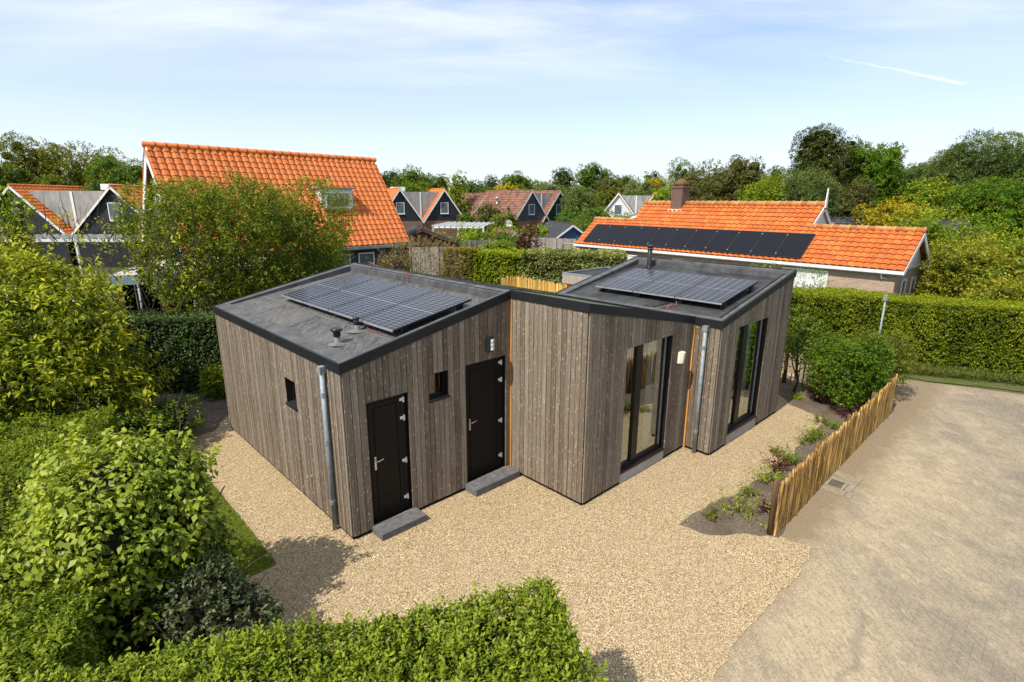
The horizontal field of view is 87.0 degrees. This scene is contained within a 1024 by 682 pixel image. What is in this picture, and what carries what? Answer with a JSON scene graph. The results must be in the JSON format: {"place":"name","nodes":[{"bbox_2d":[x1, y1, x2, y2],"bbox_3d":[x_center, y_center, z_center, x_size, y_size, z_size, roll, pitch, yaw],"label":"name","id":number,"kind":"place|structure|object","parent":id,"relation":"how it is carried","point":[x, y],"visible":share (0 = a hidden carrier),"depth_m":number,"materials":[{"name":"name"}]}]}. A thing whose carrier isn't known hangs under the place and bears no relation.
{"place":"outdoors","nodes":[
{"label":"outdoors","id":0,"kind":"place"},
{"bbox_2d":[54,391,228,444],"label":"dirt path","id":1,"kind":"structure","parent":0,"point":[217,412],"depth_m":14.61,"materials":[{"name":"soil"}]},
{"bbox_2d":[0,234,179,430],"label":"tall flowering shrub","id":2,"kind":"object","parent":1,"relation":"on","point":[52,367],"visible":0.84,"depth_m":11.41,"materials":[{"name":"green plant"}]},
{"bbox_2d":[198,364,225,400],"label":"shrub","id":3,"kind":"object","parent":1,"relation":"on","point":[207,381],"visible":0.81,"depth_m":15.28,"materials":[{"name":"green plant"}]},
{"bbox_2d":[106,483,276,646],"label":"lawn","id":4,"kind":"structure","parent":0,"point":[255,571],"depth_m":8.80,"materials":[{"name":"green plant"}]},
{"bbox_2d":[140,141,416,275],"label":"pantiled house","id":5,"kind":"structure","parent":0,"point":[377,220],"depth_m":33.58,"materials":[{"name":"orange tile"}]},
{"bbox_2d":[102,371,823,681],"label":"gravel yard","id":6,"kind":"structure","parent":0,"point":[453,544],"depth_m":8.66,"materials":[{"name":"beige gravel"}]},
{"bbox_2d":[0,390,250,671],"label":"round shrub","id":7,"kind":"object","parent":6,"relation":"on","point":[125,524],"visible":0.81,"depth_m":6.09,"materials":[{"name":"green plant"}]},
{"bbox_2d":[99,534,287,680],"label":"holly shrub","id":8,"kind":"object","parent":6,"relation":"on","point":[202,603],"visible":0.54,"depth_m":6.16,"materials":[{"name":"green plant"}]},
{"bbox_2d":[0,570,608,681],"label":"privet hedge","id":9,"kind":"object","parent":6,"relation":"on","point":[517,645],"visible":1,"depth_m":4.57,"materials":[{"name":"green plant"}]},
{"bbox_2d":[372,507,426,540],"bbox_3d":[-1.944,3.179,9.397,0.890,0.130,0.340,-13,20,-42],"label":"concrete step","id":10,"kind":"object","parent":6,"relation":"on","point":[397,524],"visible":1,"depth_m":9.32,"materials":[{"name":"grey concrete"}]},
{"bbox_2d":[465,465,519,496],"bbox_3d":[-0.374,2.800,10.839,1.160,0.150,0.340,-13,20,-42],"label":"concrete step","id":11,"kind":"object","parent":6,"relation":"on","point":[491,481],"visible":1,"depth_m":10.73,"materials":[{"name":"grey concrete"}]},
{"bbox_2d":[212,245,796,539],"bbox_3d":[0.076,0.010,13.489,11.314,4.303,8.875,-13,19,-41],"label":"wooden cabin","id":12,"kind":"object","parent":6,"relation":"on","point":[584,391],"visible":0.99,"depth_m":10.45,"materials":[{"name":"brown wood"}]},
{"bbox_2d":[285,377,297,410],"bbox_3d":[-3.975,0.941,10.035,0.370,0.535,0.500,-13,20,-42],"label":"window","id":13,"kind":"structure","parent":12,"relation":"in","point":[291,402],"depth_m":10.13,"materials":[{"name":"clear glass"}]},
{"bbox_2d":[365,393,409,521],"bbox_3d":[-2.122,2.001,9.274,0.790,2.230,0.180,-13,20,-42],"label":"door","id":14,"kind":"structure","parent":12,"relation":"in","point":[386,417],"depth_m":9.28,"materials":[{"name":"paint"}]},
{"bbox_2d":[428,370,450,402],"bbox_3d":[-1.402,0.780,9.739,0.470,0.515,0.340,-13,20,-42],"label":"window","id":15,"kind":"structure","parent":12,"relation":"in","point":[437,382],"depth_m":9.77,"materials":[{"name":"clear glass"}]},
{"bbox_2d":[465,356,501,479],"bbox_3d":[-0.552,1.521,10.691,1.020,2.420,0.180,-13,20,-42],"label":"door","id":16,"kind":"structure","parent":12,"relation":"in","point":[483,379],"depth_m":10.70,"materials":[{"name":"paint"}]},
{"bbox_2d":[620,335,671,474],"bbox_3d":[2.640,1.237,11.118,1.630,2.600,0.360,-13,20,-42],"label":"window","id":17,"kind":"structure","parent":12,"relation":"in","point":[633,459],"depth_m":11.40,"materials":[{"name":"black glass"}]},
{"bbox_2d":[727,318,767,434],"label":"window","id":18,"kind":"structure","parent":12,"relation":"in","point":[752,335],"depth_m":13.03,"materials":[{"name":"black glass"}]},
{"bbox_2d":[207,422,848,681],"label":"loose pebbles","id":19,"kind":"object","parent":6,"relation":"on","point":[733,565],"visible":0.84,"depth_m":8.03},
{"bbox_2d":[562,267,610,287],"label":"storage shed","id":20,"kind":"structure","parent":6,"relation":"on","point":[571,277],"depth_m":23.45,"materials":[{"name":"metal"}]},
{"bbox_2d":[0,266,1023,418],"bbox_3d":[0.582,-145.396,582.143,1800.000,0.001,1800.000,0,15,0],"label":"ground","id":21,"kind":"structure","parent":0,"point":[100,271],"depth_m":23.04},
{"bbox_2d":[0,162,35,192],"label":"tree","id":22,"kind":"object","parent":21,"relation":"on","point":[10,177],"visible":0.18,"depth_m":52.13,"materials":[{"name":"green plant"}]},
{"bbox_2d":[0,185,44,337],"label":"tree","id":23,"kind":"object","parent":21,"relation":"on","point":[8,208],"visible":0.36,"depth_m":16.56,"materials":[{"name":"green plant"}]},
{"bbox_2d":[0,130,64,183],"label":"tree","id":24,"kind":"object","parent":21,"relation":"on","point":[19,151],"visible":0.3,"depth_m":53.96,"materials":[{"name":"green plant"}]},
{"bbox_2d":[15,174,79,185],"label":"tree","id":25,"kind":"object","parent":21,"relation":"on","point":[38,181],"visible":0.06,"depth_m":52.88,"materials":[{"name":"green plant"}]},
{"bbox_2d":[0,402,122,681],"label":"privet hedge","id":26,"kind":"object","parent":21,"relation":"on","point":[39,630],"visible":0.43,"depth_m":5.57,"materials":[{"name":"green plant"}]},
{"bbox_2d":[1,234,139,278],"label":"pergola","id":27,"kind":"object","parent":21,"relation":"on","point":[65,237],"visible":0.38,"depth_m":32.90,"materials":[{"name":"white paint"}]},
{"bbox_2d":[0,183,143,266],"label":"gabled house","id":28,"kind":"structure","parent":21,"relation":"on","point":[74,200],"depth_m":44.58,"materials":[{"name":"black"}]},
{"bbox_2d":[28,140,126,185],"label":"tree","id":29,"kind":"object","parent":21,"relation":"on","point":[74,174],"visible":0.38,"depth_m":54.74,"materials":[{"name":"green plant"}]},
{"bbox_2d":[0,393,207,456],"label":"bramble shrub","id":30,"kind":"object","parent":21,"relation":"on","point":[166,411],"visible":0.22,"depth_m":11.90,"materials":[{"name":"green plant"}]},
{"bbox_2d":[0,191,212,315],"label":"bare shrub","id":31,"kind":"object","parent":21,"relation":"on","point":[146,246],"visible":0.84,"depth_m":15.48,"materials":[{"name":"green plant"}]},
{"bbox_2d":[77,154,142,190],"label":"tree","id":32,"kind":"object","parent":21,"relation":"on","point":[108,170],"visible":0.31,"depth_m":49.96,"materials":[{"name":"green plant"}]},
{"bbox_2d":[67,309,224,393],"bbox_3d":[-9.796,0.304,15.997,5.795,2.419,1.313,0,15,-2],"label":"dark hedge","id":33,"kind":"object","parent":21,"relation":"on","point":[185,344],"visible":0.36,"depth_m":15.51,"materials":[{"name":"green plant"}]},
{"bbox_2d":[108,256,265,316],"bbox_3d":[-14.045,-2.174,24.735,5.300,2.670,6.640,-5,15,-19],"label":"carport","id":34,"kind":"object","parent":21,"relation":"on","point":[128,282],"visible":0.1,"depth_m":22.39,"materials":[{"name":"grey"}]},
{"bbox_2d":[109,167,360,312],"bbox_3d":[-10.005,-2.943,20.232,7.892,6.662,7.765,10,17,33],"label":"leafy garden tree","id":35,"kind":"object","parent":21,"relation":"on","point":[257,232],"visible":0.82,"depth_m":18.14,"materials":[{"name":"green plant"}]},
{"bbox_2d":[389,164,434,188],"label":"tree","id":36,"kind":"object","parent":21,"relation":"on","point":[409,175],"visible":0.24,"depth_m":82.74,"materials":[{"name":"green plant"}]},
{"bbox_2d":[398,180,429,191],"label":"tree","id":37,"kind":"object","parent":21,"relation":"on","point":[412,187],"visible":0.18,"depth_m":76.39,"materials":[{"name":"green plant"}]},
{"bbox_2d":[368,228,470,278],"bbox_3d":[-4.816,-3.610,27.706,5.603,4.833,3.455,0,15,0],"label":"dry bamboo","id":38,"kind":"object","parent":21,"relation":"on","point":[404,263],"visible":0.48,"depth_m":27.25,"materials":[{"name":"brown plant"}]},
{"bbox_2d":[387,187,461,239],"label":"gabled house","id":39,"kind":"structure","parent":21,"relation":"on","point":[429,208],"depth_m":71.96,"materials":[{"name":"black wood"}]},
{"bbox_2d":[409,246,446,274],"bbox_3d":[-5.657,-5.203,36.855,2.638,2.510,0.110,0,15,0],"label":"board fence","id":40,"kind":"object","parent":21,"relation":"on","point":[427,263],"visible":0.25,"depth_m":36.80,"materials":[{"name":"wood"}]},
{"bbox_2d":[402,224,455,274],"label":"garden shed","id":41,"kind":"structure","parent":21,"relation":"on","point":[417,229],"depth_m":40.49,"materials":[{"name":"brown"}]},
{"bbox_2d":[445,170,470,215],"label":"tree","id":42,"kind":"object","parent":21,"relation":"on","point":[457,193],"visible":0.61,"depth_m":84.30,"materials":[{"name":"green plant"}]},
{"bbox_2d":[442,246,479,280],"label":"beech hedge","id":43,"kind":"object","parent":21,"relation":"on","point":[468,252],"visible":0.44,"depth_m":33.72,"materials":[{"name":"green plant"}]},
{"bbox_2d":[432,222,494,234],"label":"pergola","id":44,"kind":"object","parent":21,"relation":"on","point":[454,224],"visible":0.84,"depth_m":52.26,"materials":[{"name":"white paint"}]},
{"bbox_2d":[449,193,486,215],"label":"brown roofed house","id":45,"kind":"structure","parent":21,"relation":"on","point":[475,199],"depth_m":86.09,"materials":[{"name":"brown tile"}]},
{"bbox_2d":[472,201,504,232],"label":"garden shrub","id":46,"kind":"object","parent":21,"relation":"on","point":[487,212],"visible":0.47,"depth_m":67.64,"materials":[{"name":"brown plant"}]},
{"bbox_2d":[471,226,513,243],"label":"garden shrub","id":47,"kind":"object","parent":21,"relation":"on","point":[486,236],"visible":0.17,"depth_m":44.71,"materials":[{"name":"green plant"}]},
{"bbox_2d":[478,237,517,250],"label":"garden shrub","id":48,"kind":"object","parent":21,"relation":"on","point":[501,245],"visible":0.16,"depth_m":39.21,"materials":[{"name":"green plant"}]},
{"bbox_2d":[473,248,527,285],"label":"garden hedge","id":49,"kind":"object","parent":21,"relation":"on","point":[494,266],"visible":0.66,"depth_m":33.34,"materials":[{"name":"green plant"}]},
{"bbox_2d":[485,209,520,231],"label":"garden shrub","id":50,"kind":"object","parent":21,"relation":"on","point":[498,220],"visible":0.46,"depth_m":63.41,"materials":[{"name":"green plant"}]},
{"bbox_2d":[493,230,527,249],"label":"garden shrub","id":51,"kind":"object","parent":21,"relation":"on","point":[508,238],"visible":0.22,"depth_m":42.12,"materials":[{"name":"green plant"}]},
{"bbox_2d":[496,169,533,189],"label":"tree","id":52,"kind":"object","parent":21,"relation":"on","point":[518,179],"visible":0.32,"depth_m":127.38,"materials":[{"name":"green plant"}]},
{"bbox_2d":[473,189,564,231],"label":"gabled house","id":53,"kind":"structure","parent":21,"relation":"on","point":[543,207],"depth_m":79.44,"materials":[{"name":"brown tile"}]},
{"bbox_2d":[513,220,544,249],"bbox_3d":[1.336,-6.734,39.553,2.528,4.309,2.305,0,15,0],"label":"burgundy tree","id":54,"kind":"object","parent":21,"relation":"on","point":[529,240],"visible":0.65,"depth_m":39.20,"materials":[{"name":"red plant"}]},
{"bbox_2d":[500,276,570,292],"bbox_3d":[1.511,-2.821,30.189,4.848,1.345,1.122,12,19,38],"label":"picket fence","id":55,"kind":"object","parent":21,"relation":"on","point":[519,282],"visible":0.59,"depth_m":30.66,"materials":[{"name":"wood"}]},
{"bbox_2d":[526,237,575,254],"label":"board fence","id":56,"kind":"object","parent":21,"relation":"on","point":[558,242],"visible":0.2,"depth_m":44.39,"materials":[{"name":"grey wood"}]},
{"bbox_2d":[536,220,583,248],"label":"garden shed","id":57,"kind":"structure","parent":21,"relation":"on","point":[563,230],"depth_m":49.28,"materials":[{"name":"blue"}]},
{"bbox_2d":[549,166,578,191],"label":"tree","id":58,"kind":"object","parent":21,"relation":"on","point":[565,178],"visible":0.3,"depth_m":112.02,"materials":[{"name":"green plant"}]},
{"bbox_2d":[517,246,627,291],"bbox_3d":[3.766,-4.264,33.108,6.698,2.982,3.037,5,15,17],"label":"variegated hedge","id":59,"kind":"object","parent":21,"relation":"on","point":[547,264],"visible":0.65,"depth_m":32.23,"materials":[{"name":"green plant"}]},
{"bbox_2d":[560,184,599,213],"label":"tree","id":60,"kind":"object","parent":21,"relation":"on","point":[573,199],"visible":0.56,"depth_m":78.19,"materials":[{"name":"green plant"}]},
{"bbox_2d":[554,205,618,224],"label":"tree","id":61,"kind":"object","parent":21,"relation":"on","point":[566,215],"visible":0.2,"depth_m":57.68,"materials":[{"name":"green plant"}]},
{"bbox_2d":[572,162,612,206],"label":"tree","id":62,"kind":"object","parent":21,"relation":"on","point":[591,177],"visible":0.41,"depth_m":92.08,"materials":[{"name":"green plant"}]},
{"bbox_2d":[594,186,618,212],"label":"tree","id":63,"kind":"object","parent":21,"relation":"on","point":[603,201],"visible":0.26,"depth_m":85.82,"materials":[{"name":"green plant"}]},
{"bbox_2d":[595,173,626,205],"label":"tree","id":64,"kind":"object","parent":21,"relation":"on","point":[609,183],"visible":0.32,"depth_m":87.11,"materials":[{"name":"green plant"}]},
{"bbox_2d":[603,192,653,217],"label":"gabled house","id":65,"kind":"structure","parent":21,"relation":"on","point":[619,204],"depth_m":77.65,"materials":[{"name":"white wood"}]},
{"bbox_2d":[621,177,655,195],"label":"tree","id":66,"kind":"object","parent":21,"relation":"on","point":[646,189],"visible":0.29,"depth_m":81.64,"materials":[{"name":"green plant"}]},
{"bbox_2d":[658,156,695,191],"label":"tree","id":67,"kind":"object","parent":21,"relation":"on","point":[677,175],"visible":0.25,"depth_m":76.01,"materials":[{"name":"green plant"}]},
{"bbox_2d":[681,158,746,200],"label":"tree","id":68,"kind":"object","parent":21,"relation":"on","point":[711,186],"visible":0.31,"depth_m":59.70,"materials":[{"name":"green plant"}]},
{"bbox_2d":[715,153,765,200],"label":"tree","id":69,"kind":"object","parent":21,"relation":"on","point":[752,171],"visible":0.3,"depth_m":58.45,"materials":[{"name":"green plant"}]},
{"bbox_2d":[573,178,937,295],"bbox_3d":[13.074,-5.905,31.151,6.603,6.880,19.990,-11,19,-38],"label":"bungalow","id":70,"kind":"object","parent":21,"relation":"on","point":[795,235],"visible":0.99,"depth_m":27.88,"materials":[{"name":"tile"}]},
{"bbox_2d":[782,267,828,289],"bbox_3d":[13.953,-2.748,25.888,0.060,1.420,2.100,-11,19,-38],"label":"window","id":71,"kind":"structure","parent":70,"relation":"in","point":[808,281],"depth_m":25.64,"materials":[{"name":"white glass"}]},
{"bbox_2d":[736,180,782,200],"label":"tree","id":72,"kind":"object","parent":21,"relation":"on","point":[745,192],"visible":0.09,"depth_m":55.80,"materials":[{"name":"green plant"}]},
{"bbox_2d":[744,171,803,200],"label":"tree","id":73,"kind":"object","parent":21,"relation":"on","point":[761,183],"visible":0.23,"depth_m":53.19,"materials":[{"name":"green plant"}]},
{"bbox_2d":[749,260,834,288],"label":"rose shrub","id":74,"kind":"object","parent":21,"relation":"on","point":[812,277],"visible":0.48,"depth_m":21.83,"materials":[{"name":"white plant"}]},
{"bbox_2d":[778,165,843,216],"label":"tree","id":75,"kind":"object","parent":21,"relation":"on","point":[795,189],"visible":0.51,"depth_m":47.10,"materials":[{"name":"green plant"}]},
{"bbox_2d":[778,122,852,196],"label":"tree","id":76,"kind":"object","parent":21,"relation":"on","point":[823,150],"visible":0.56,"depth_m":55.70,"materials":[{"name":"green plant"}]},
{"bbox_2d":[837,135,862,197],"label":"tree","id":77,"kind":"object","parent":21,"relation":"on","point":[850,164],"visible":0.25,"depth_m":58.05,"materials":[{"name":"green plant"}]},
{"bbox_2d":[826,177,879,216],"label":"tree","id":78,"kind":"object","parent":21,"relation":"on","point":[860,193],"visible":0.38,"depth_m":48.57,"materials":[{"name":"green plant"}]},
{"bbox_2d":[836,140,908,209],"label":"tree","id":79,"kind":"object","parent":21,"relation":"on","point":[882,170],"visible":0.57,"depth_m":57.31,"materials":[{"name":"green plant"}]},
{"bbox_2d":[851,195,933,226],"bbox_3d":[25.730,-6.975,37.371,5.036,6.060,4.850,0,15,0],"label":"tree","id":80,"kind":"object","parent":21,"relation":"on","point":[884,212],"visible":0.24,"depth_m":36.51,"materials":[{"name":"plant"}]},
{"bbox_2d":[830,217,972,236],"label":"slate roofed house","id":81,"kind":"structure","parent":21,"relation":"on","point":[842,220],"depth_m":37.60,"materials":[{"name":"grey brick"}]},
{"bbox_2d":[785,286,1023,376],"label":"conifer hedge","id":82,"kind":"object","parent":21,"relation":"on","point":[981,333],"visible":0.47,"depth_m":18.25,"materials":[{"name":"green plant"}]},
{"bbox_2d":[883,162,926,212],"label":"tree","id":83,"kind":"object","parent":21,"relation":"on","point":[912,175],"visible":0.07,"depth_m":67.40,"materials":[{"name":"green plant"}]},
{"bbox_2d":[901,175,967,216],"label":"tree","id":84,"kind":"object","parent":21,"relation":"on","point":[927,193],"visible":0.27,"depth_m":44.70,"materials":[{"name":"green plant"}]},
{"bbox_2d":[884,203,1009,252],"bbox_3d":[22.500,-4.532,28.892,5.713,5.580,5.481,0,15,0],"label":"shrub","id":85,"kind":"object","parent":21,"relation":"on","point":[933,226],"visible":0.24,"depth_m":27.36,"materials":[{"name":"green plant"}]},
{"bbox_2d":[912,237,988,296],"bbox_3d":[19.982,-2.692,24.711,3.553,4.081,3.400,0,15,0],"label":"shrub","id":86,"kind":"object","parent":21,"relation":"on","point":[938,247],"visible":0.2,"depth_m":24.15,"materials":[{"name":"green plant"}]},
{"bbox_2d":[932,186,986,217],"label":"tree","id":87,"kind":"object","parent":21,"relation":"on","point":[943,203],"visible":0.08,"depth_m":43.03,"materials":[{"name":"green plant"}]},
{"bbox_2d":[917,143,1013,191],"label":"tree","id":88,"kind":"object","parent":21,"relation":"on","point":[929,172],"visible":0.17,"depth_m":56.82,"materials":[{"name":"green plant"}]},
{"bbox_2d":[914,231,1023,298],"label":"shrub","id":89,"kind":"object","parent":21,"relation":"on","point":[981,259],"visible":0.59,"depth_m":22.42,"materials":[{"name":"green plant"}]},
{"bbox_2d":[929,227,1023,258],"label":"shrub","id":90,"kind":"object","parent":21,"relation":"on","point":[973,236],"visible":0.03,"depth_m":26.19,"materials":[{"name":"green plant"}]},
{"bbox_2d":[933,127,1023,191],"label":"tree","id":91,"kind":"object","parent":21,"relation":"on","point":[1008,170],"visible":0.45,"depth_m":53.48,"materials":[{"name":"green plant"}]},
{"bbox_2d":[937,174,1023,255],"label":"tree","id":92,"kind":"object","parent":21,"relation":"on","point":[1008,201],"visible":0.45,"depth_m":39.62,"materials":[{"name":"green plant"}]},
{"bbox_2d":[956,273,1023,301],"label":"shrub","id":93,"kind":"object","parent":21,"relation":"on","point":[992,291],"visible":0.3,"depth_m":20.38,"materials":[{"name":"green plant"}]},
{"bbox_2d":[985,226,1023,278],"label":"shrub","id":94,"kind":"object","parent":21,"relation":"on","point":[1010,243],"visible":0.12,"depth_m":23.55,"materials":[{"name":"green plant"}]},
{"bbox_2d":[0,0,1023,190],"label":"sky","id":95,"kind":"structure","parent":0,"point":[478,88],"materials":[{"name":"blue"}]},
{"bbox_2d":[680,377,893,537],"bbox_3d":[7.159,2.297,13.135,4.691,0.001,10.492,7,16,23],"label":"planting bed","id":96,"kind":"object","parent":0,"point":[724,524],"visible":0.51,"depth_m":10.44,"materials":[{"name":"soil"}]},
{"bbox_2d":[703,481,778,527],"bbox_3d":[4.145,2.894,9.735,0.868,0.636,1.355,-10,18,-36],"label":"bed plant","id":97,"kind":"object","parent":96,"relation":"on","point":[741,510],"visible":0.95,"depth_m":9.79,"materials":[{"name":"green plant"}]},
{"bbox_2d":[744,459,786,482],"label":"bed plant","id":98,"kind":"object","parent":96,"relation":"on","point":[770,477],"visible":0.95,"depth_m":10.94,"materials":[{"name":"green plant"}]},
{"bbox_2d":[758,448,796,474],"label":"bed plant","id":99,"kind":"object","parent":96,"relation":"on","point":[779,465],"visible":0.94,"depth_m":11.40,"materials":[{"name":"red plant"}]},
{"bbox_2d":[782,304,829,393],"bbox_3d":[8.285,0.317,15.584,1.613,2.736,1.366,11,18,35],"label":"young pear tree","id":100,"kind":"object","parent":96,"relation":"on","point":[801,343],"visible":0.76,"depth_m":15.48,"materials":[{"name":"green plant"}]},
{"bbox_2d":[767,373,897,535],"bbox_3d":[7.354,2.081,11.837,8.248,1.122,0.151,-14,20,-42],"label":"picket fence","id":101,"kind":"object","parent":96,"relation":"on","point":[806,480],"visible":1,"depth_m":10.66,"materials":[{"name":"wood"}]},
{"bbox_2d":[781,351,891,401],"bbox_3d":[9.004,0.935,16.322,0.152,1.101,4.362,-11,18,-36],"label":"picket fence","id":102,"kind":"object","parent":96,"relation":"on","point":[784,372],"visible":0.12,"depth_m":16.76,"materials":[{"name":"wood"}]},
{"bbox_2d":[801,330,896,410],"bbox_3d":[9.234,0.767,14.795,2.271,2.275,2.298,0,15,0],"label":"garden shrub","id":103,"kind":"object","parent":96,"relation":"on","point":[863,386],"visible":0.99,"depth_m":14.36,"materials":[{"name":"green plant"}]},
{"bbox_2d":[849,328,921,389],"bbox_3d":[10.670,0.587,15.682,1.945,2.188,2.060,11,18,35],"label":"garden shrub","id":104,"kind":"object","parent":96,"relation":"on","point":[899,344],"visible":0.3,"depth_m":15.23,"materials":[{"name":"green plant"}]},
{"bbox_2d":[714,353,1023,681],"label":"road","id":105,"kind":"structure","parent":0,"point":[922,529],"depth_m":8.56,"materials":[{"name":"beige concrete"}]},
{"bbox_2d":[820,470,863,498],"bbox_3d":[6.585,2.860,10.961,1.072,0.026,0.772,-13,20,-42],"label":"street drain","id":106,"kind":"object","parent":105,"relation":"on","point":[837,482],"visible":0.8,"depth_m":10.86,"materials":[{"name":"concrete"}]},
{"bbox_2d":[894,371,1023,391],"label":"verge","id":107,"kind":"structure","parent":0,"point":[987,383],"depth_m":17.06,"materials":[{"name":"green plant"}]},
{"bbox_2d":[898,359,1023,385],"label":"verge grass","id":108,"kind":"structure","parent":107,"relation":"on","point":[952,371],"depth_m":17.49,"materials":[{"name":"green plant"}]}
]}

